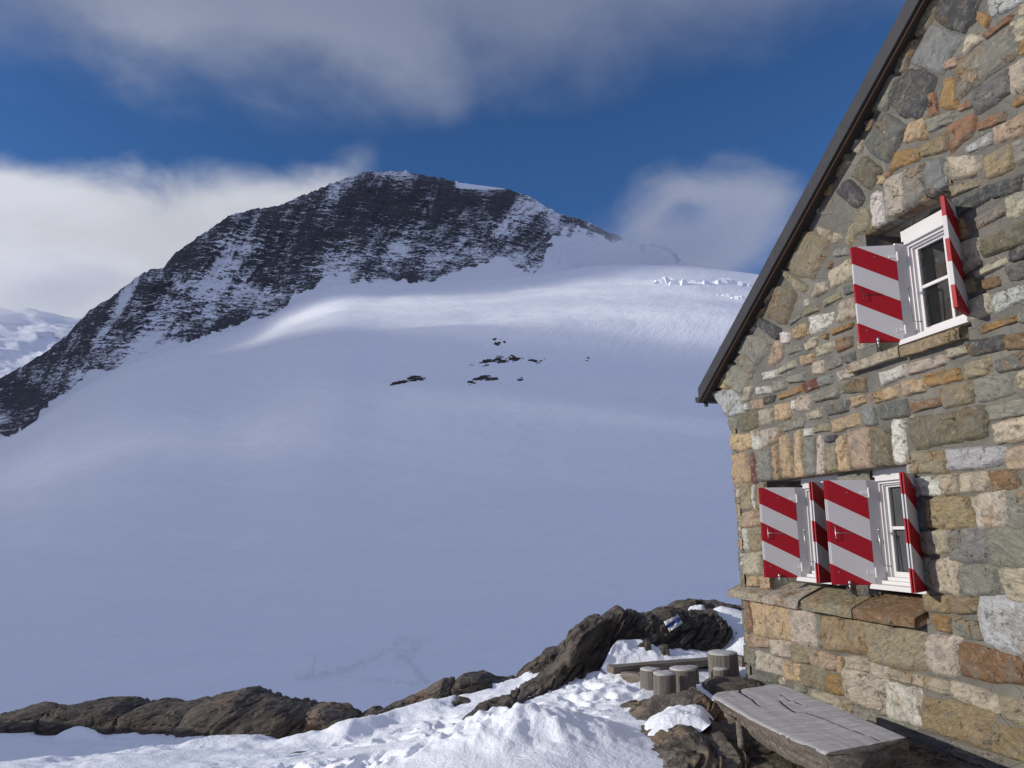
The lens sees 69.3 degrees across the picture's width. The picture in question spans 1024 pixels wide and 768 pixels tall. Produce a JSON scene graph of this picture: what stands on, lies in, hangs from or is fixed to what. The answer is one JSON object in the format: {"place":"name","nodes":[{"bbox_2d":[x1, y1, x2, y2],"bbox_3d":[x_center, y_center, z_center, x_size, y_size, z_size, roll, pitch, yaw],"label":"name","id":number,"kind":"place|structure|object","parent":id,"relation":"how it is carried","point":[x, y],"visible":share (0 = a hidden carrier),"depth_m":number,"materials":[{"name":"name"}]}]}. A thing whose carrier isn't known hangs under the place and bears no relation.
{"place":"outdoors","nodes":[
{"label":"outdoors","id":0,"kind":"place"},
{"bbox_2d":[0,308,82,377],"bbox_3d":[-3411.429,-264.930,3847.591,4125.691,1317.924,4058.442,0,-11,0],"label":"slope","id":1,"kind":"structure","parent":0,"point":[27,335],"depth_m":4786.49,"materials":[{"name":"white snow"}]},
{"bbox_2d":[0,170,686,439],"bbox_3d":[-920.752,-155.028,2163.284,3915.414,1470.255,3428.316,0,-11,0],"label":"mountain","id":2,"kind":"structure","parent":0,"point":[233,272],"depth_m":2126.38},
{"bbox_2d":[0,606,745,767],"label":"snow ground","id":3,"kind":"structure","parent":0,"point":[587,721],"depth_m":7.81,"materials":[{"name":"white snow"}]},
{"bbox_2d":[0,701,72,732],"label":"rock","id":4,"kind":"object","parent":3,"relation":"on","point":[26,719],"visible":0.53,"depth_m":10.72,"materials":[{"name":"stone"}]},
{"bbox_2d":[54,726,106,740],"bbox_3d":[-5.757,4.787,9.989,1.474,0.241,0.536,-2,-12,8],"label":"snow drift","id":5,"kind":"object","parent":3,"relation":"on","point":[78,732],"visible":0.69,"depth_m":10.00,"materials":[{"name":"white snow"}]},
{"bbox_2d":[34,696,149,735],"bbox_3d":[-6.138,5.128,11.038,1.423,0.858,1.841,0,-11,0],"label":"rock","id":6,"kind":"object","parent":3,"relation":"on","point":[101,715],"visible":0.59,"depth_m":10.49,"materials":[{"name":"grey stone"}]},
{"bbox_2d":[114,696,211,735],"bbox_3d":[-4.952,5.049,10.883,1.458,0.784,1.888,0,-11,0],"label":"rock","id":7,"kind":"object","parent":3,"relation":"on","point":[166,715],"visible":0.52,"depth_m":10.38,"materials":[{"name":"grey stone"}]},
{"bbox_2d":[172,686,317,738],"bbox_3d":[-3.722,4.904,10.569,2.280,0.985,2.350,0,-11,0],"label":"rock","id":8,"kind":"object","parent":3,"relation":"on","point":[253,710],"visible":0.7,"depth_m":9.94,"materials":[{"name":"grey stone"}]},
{"bbox_2d":[301,701,361,732],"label":"rock","id":9,"kind":"object","parent":3,"relation":"on","point":[320,716],"visible":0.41,"depth_m":10.02,"materials":[{"name":"stone"}]},
{"bbox_2d":[358,706,387,717],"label":"rock","id":10,"kind":"object","parent":3,"relation":"on","point":[374,710],"visible":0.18,"depth_m":10.49,"materials":[{"name":"grey stone"}]},
{"bbox_2d":[385,676,454,711],"bbox_3d":[-1.341,4.707,10.969,1.057,0.575,1.874,0,-11,0],"label":"rock","id":11,"kind":"object","parent":3,"relation":"on","point":[440,688],"visible":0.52,"depth_m":10.75,"materials":[{"name":"grey stone"}]},
{"bbox_2d":[451,696,469,706],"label":"rock","id":12,"kind":"object","parent":3,"relation":"on","point":[459,700],"visible":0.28,"depth_m":10.21,"materials":[{"name":"grey stone"}]},
{"bbox_2d":[450,670,514,695],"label":"rock","id":13,"kind":"object","parent":3,"relation":"on","point":[470,682],"visible":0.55,"depth_m":11.06,"materials":[{"name":"grey stone"}]},
{"bbox_2d":[498,677,512,682],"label":"rock","id":14,"kind":"object","parent":3,"relation":"on","point":[502,679],"visible":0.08,"depth_m":11.65,"materials":[{"name":"grey stone"}]},
{"bbox_2d":[515,639,565,677],"bbox_3d":[0.530,4.607,12.034,1.228,0.889,2.046,0,-11,0],"label":"rock","id":15,"kind":"object","parent":3,"relation":"on","point":[543,660],"visible":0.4,"depth_m":11.77,"materials":[{"name":"stone"}]},
{"bbox_2d":[462,605,641,719],"bbox_3d":[0.648,3.942,10.356,1.383,1.416,5.271,-10,-15,40],"label":"rock","id":16,"kind":"object","parent":3,"relation":"on","point":[590,642],"visible":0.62,"depth_m":10.40,"materials":[{"name":"grey stone"}]},
{"bbox_2d":[644,640,650,650],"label":"rock","id":17,"kind":"object","parent":3,"relation":"on","point":[647,645],"visible":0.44,"depth_m":10.51,"materials":[{"name":"stone"}]},
{"bbox_2d":[640,666,659,690],"bbox_3d":[1.697,3.671,9.073,0.259,0.370,0.246,0,-11,0],"label":"stump stool","id":18,"kind":"object","parent":3,"relation":"on","point":[646,678],"visible":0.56,"depth_m":9.00,"materials":[{"name":"grey wood"}]},
{"bbox_2d":[601,639,707,673],"bbox_3d":[2.322,3.852,10.502,2.320,0.413,1.081,5,-12,-22],"label":"snow drift","id":19,"kind":"object","parent":3,"relation":"on","point":[624,651],"visible":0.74,"depth_m":10.39,"materials":[{"name":"white snow"}]},
{"bbox_2d":[653,670,675,694],"bbox_3d":[1.768,3.556,8.585,0.266,0.419,0.256,0,-11,0],"label":"stump stool","id":20,"kind":"object","parent":3,"relation":"on","point":[664,682],"visible":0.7,"depth_m":8.50,"materials":[{"name":"grey wood"}]},
{"bbox_2d":[660,644,669,655],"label":"rock","id":21,"kind":"object","parent":3,"relation":"on","point":[664,649],"visible":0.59,"depth_m":10.40,"materials":[{"name":"brown stone"}]},
{"bbox_2d":[620,686,725,720],"bbox_3d":[1.621,3.569,7.867,1.288,0.624,1.285,0,-11,0],"label":"rock","id":22,"kind":"object","parent":3,"relation":"on","point":[645,709],"visible":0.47,"depth_m":7.70,"materials":[{"name":"grey stone"}]},
{"bbox_2d":[607,655,747,682],"bbox_3d":[2.307,3.846,9.932,2.017,0.314,0.486,3,-12,-16],"label":"log bench","id":23,"kind":"object","parent":3,"relation":"on","point":[628,672],"visible":0.52,"depth_m":9.90,"materials":[{"name":"grey wood"}]},
{"bbox_2d":[644,704,713,735],"bbox_3d":[1.563,3.279,7.041,0.804,0.406,1.270,-2,-12,10],"label":"snow drift","id":24,"kind":"object","parent":3,"relation":"on","point":[695,716],"visible":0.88,"depth_m":6.77,"materials":[{"name":"white snow"}]},
{"bbox_2d":[669,665,695,692],"bbox_3d":[2.057,3.618,8.876,0.303,0.423,0.304,11,-16,-43],"label":"stump stool","id":25,"kind":"object","parent":3,"relation":"on","point":[685,677],"visible":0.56,"depth_m":8.77,"materials":[{"name":"grey wood"}]},
{"bbox_2d":[634,606,736,651],"bbox_3d":[2.667,4.302,11.799,3.280,1.479,1.767,7,-13,-32],"label":"rock","id":26,"kind":"object","parent":3,"relation":"on","point":[706,630],"visible":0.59,"depth_m":11.17,"materials":[{"name":"stone"}]},
{"bbox_2d":[685,665,699,684],"bbox_3d":[2.297,3.758,9.443,0.183,0.314,0.180,0,-11,0],"label":"stump stool","id":27,"kind":"object","parent":3,"relation":"on","point":[697,673],"visible":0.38,"depth_m":9.40,"materials":[{"name":"grey wood"}]},
{"bbox_2d":[640,717,750,767],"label":"rock","id":28,"kind":"object","parent":3,"relation":"on","point":[712,745],"visible":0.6,"depth_m":6.19,"materials":[{"name":"stone"}]},
{"bbox_2d":[688,605,704,609],"bbox_3d":[3.125,3.842,12.589,0.328,0.175,0.498,-3,-12,14],"label":"snow drift","id":29,"kind":"object","parent":3,"relation":"on","point":[698,607],"visible":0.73,"depth_m":12.49,"materials":[{"name":"white snow"}]},
{"bbox_2d":[667,598,743,610],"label":"rock","id":30,"kind":"object","parent":3,"relation":"on","point":[687,603],"visible":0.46,"depth_m":12.94,"materials":[{"name":"stone"}]},
{"bbox_2d":[713,667,728,676],"bbox_3d":[2.636,3.723,9.345,0.197,0.267,0.198,0,-11,0],"label":"stump stool","id":31,"kind":"object","parent":3,"relation":"on","point":[720,671],"visible":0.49,"depth_m":9.30,"materials":[{"name":"grey wood"}]},
{"bbox_2d":[708,649,739,677],"bbox_3d":[2.761,3.741,9.654,0.403,0.489,0.403,0,-11,0],"label":"stump stool","id":32,"kind":"object","parent":3,"relation":"on","point":[728,659],"visible":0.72,"depth_m":9.53,"materials":[{"name":"grey wood"}]},
{"bbox_2d":[721,625,731,649],"bbox_3d":[3.592,4.049,11.935,0.730,0.696,2.009,-3,-12,12],"label":"snow drift","id":33,"kind":"object","parent":3,"relation":"on","point":[726,646],"visible":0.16,"depth_m":11.24,"materials":[{"name":"white snow"}]},
{"bbox_2d":[702,676,763,694],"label":"rock","id":34,"kind":"object","parent":3,"relation":"on","point":[713,685],"visible":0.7,"depth_m":8.82,"materials":[{"name":"grey stone"}]},
{"bbox_2d":[695,0,1023,767],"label":"stone hut","id":35,"kind":"object","parent":3,"relation":"on","point":[863,384],"visible":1,"depth_m":7.02,"materials":[{"name":"stone"}]},
{"bbox_2d":[795,474,837,583],"bbox_3d":[3.531,1.606,8.306,0.360,1.205,0.790,2,-12,-12],"label":"window","id":36,"kind":"structure","parent":35,"relation":"in","point":[804,522],"depth_m":8.61,"materials":[{"name":"white paint"}]},
{"bbox_2d":[866,466,926,593],"bbox_3d":[3.790,1.363,7.103,0.360,1.205,0.780,2,-12,-12],"label":"window","id":37,"kind":"structure","parent":35,"relation":"in","point":[885,500],"depth_m":7.37,"materials":[{"name":"white paint"}]},
{"bbox_2d":[893,210,971,344],"bbox_3d":[3.952,-1.014,6.798,0.360,1.165,0.870,2,-12,-12],"label":"window","id":38,"kind":"structure","parent":35,"relation":"in","point":[928,310],"depth_m":7.07,"materials":[{"name":"white paint"}]},
{"bbox_2d":[0,265,758,713],"bbox_3d":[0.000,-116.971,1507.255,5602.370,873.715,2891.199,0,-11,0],"label":"glacier","id":39,"kind":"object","parent":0,"point":[276,501],"visible":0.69,"depth_m":558.68,"materials":[{"name":"white snow"}]},
{"bbox_2d":[293,631,433,685],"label":"trampled snow","id":40,"kind":"structure","parent":39,"relation":"on","point":[416,646],"depth_m":136.15,"materials":[{"name":"white snow"}]},
{"bbox_2d":[390,375,425,385],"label":"rock island","id":41,"kind":"object","parent":39,"relation":"on","point":[414,378],"visible":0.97,"depth_m":1003.64,"materials":[{"name":"black stone"}]},
{"bbox_2d":[467,375,500,383],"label":"rock island","id":42,"kind":"object","parent":39,"relation":"on","point":[485,377],"visible":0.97,"depth_m":1010.84,"materials":[{"name":"black stone"}]},
{"bbox_2d":[492,338,505,345],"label":"rock island","id":43,"kind":"object","parent":39,"relation":"on","point":[497,343],"visible":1,"depth_m":1149.82,"materials":[{"name":"grey stone"}]},
{"bbox_2d":[479,355,545,366],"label":"rock island","id":44,"kind":"object","parent":39,"relation":"on","point":[499,360],"visible":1,"depth_m":1089.95,"materials":[{"name":"black stone"}]},
{"bbox_2d":[649,280,662,283],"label":"serac","id":45,"kind":"object","parent":39,"relation":"on","point":[653,281],"visible":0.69,"depth_m":1813.60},
{"bbox_2d":[659,277,673,282],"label":"serac","id":46,"kind":"object","parent":39,"relation":"on","point":[666,279],"visible":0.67,"depth_m":1821.22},
{"bbox_2d":[668,279,687,285],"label":"serac","id":47,"kind":"object","parent":39,"relation":"on","point":[683,282],"visible":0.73,"depth_m":1765.37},
{"bbox_2d":[697,280,712,284],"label":"serac","id":48,"kind":"object","parent":39,"relation":"on","point":[706,282],"visible":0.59,"depth_m":1796.69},
{"bbox_2d":[712,279,721,283],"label":"serac","id":49,"kind":"object","parent":39,"relation":"on","point":[717,281],"visible":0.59,"depth_m":1856.40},
{"bbox_2d":[719,278,736,283],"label":"serac","id":50,"kind":"object","parent":39,"relation":"on","point":[727,280],"visible":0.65,"depth_m":1889.90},
{"bbox_2d":[730,295,744,299],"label":"serac","id":51,"kind":"object","parent":39,"relation":"on","point":[741,297],"visible":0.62,"depth_m":1612.53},
{"bbox_2d":[734,281,751,285],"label":"serac","id":52,"kind":"object","parent":39,"relation":"on","point":[739,283],"visible":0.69,"depth_m":1886.83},
{"bbox_2d":[0,0,905,317],"label":"sky","id":53,"kind":"structure","parent":0,"point":[130,130],"materials":[{"name":"blue"}]},
{"bbox_2d":[715,704,985,767],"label":"rocky ground","id":54,"kind":"structure","parent":0,"point":[760,755],"depth_m":6.14,"materials":[{"name":"stone"}]},
{"bbox_2d":[712,684,908,767],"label":"log table","id":55,"kind":"object","parent":54,"relation":"on","point":[797,727],"visible":1,"depth_m":5.54,"materials":[{"name":"grey wood"}]}
]}

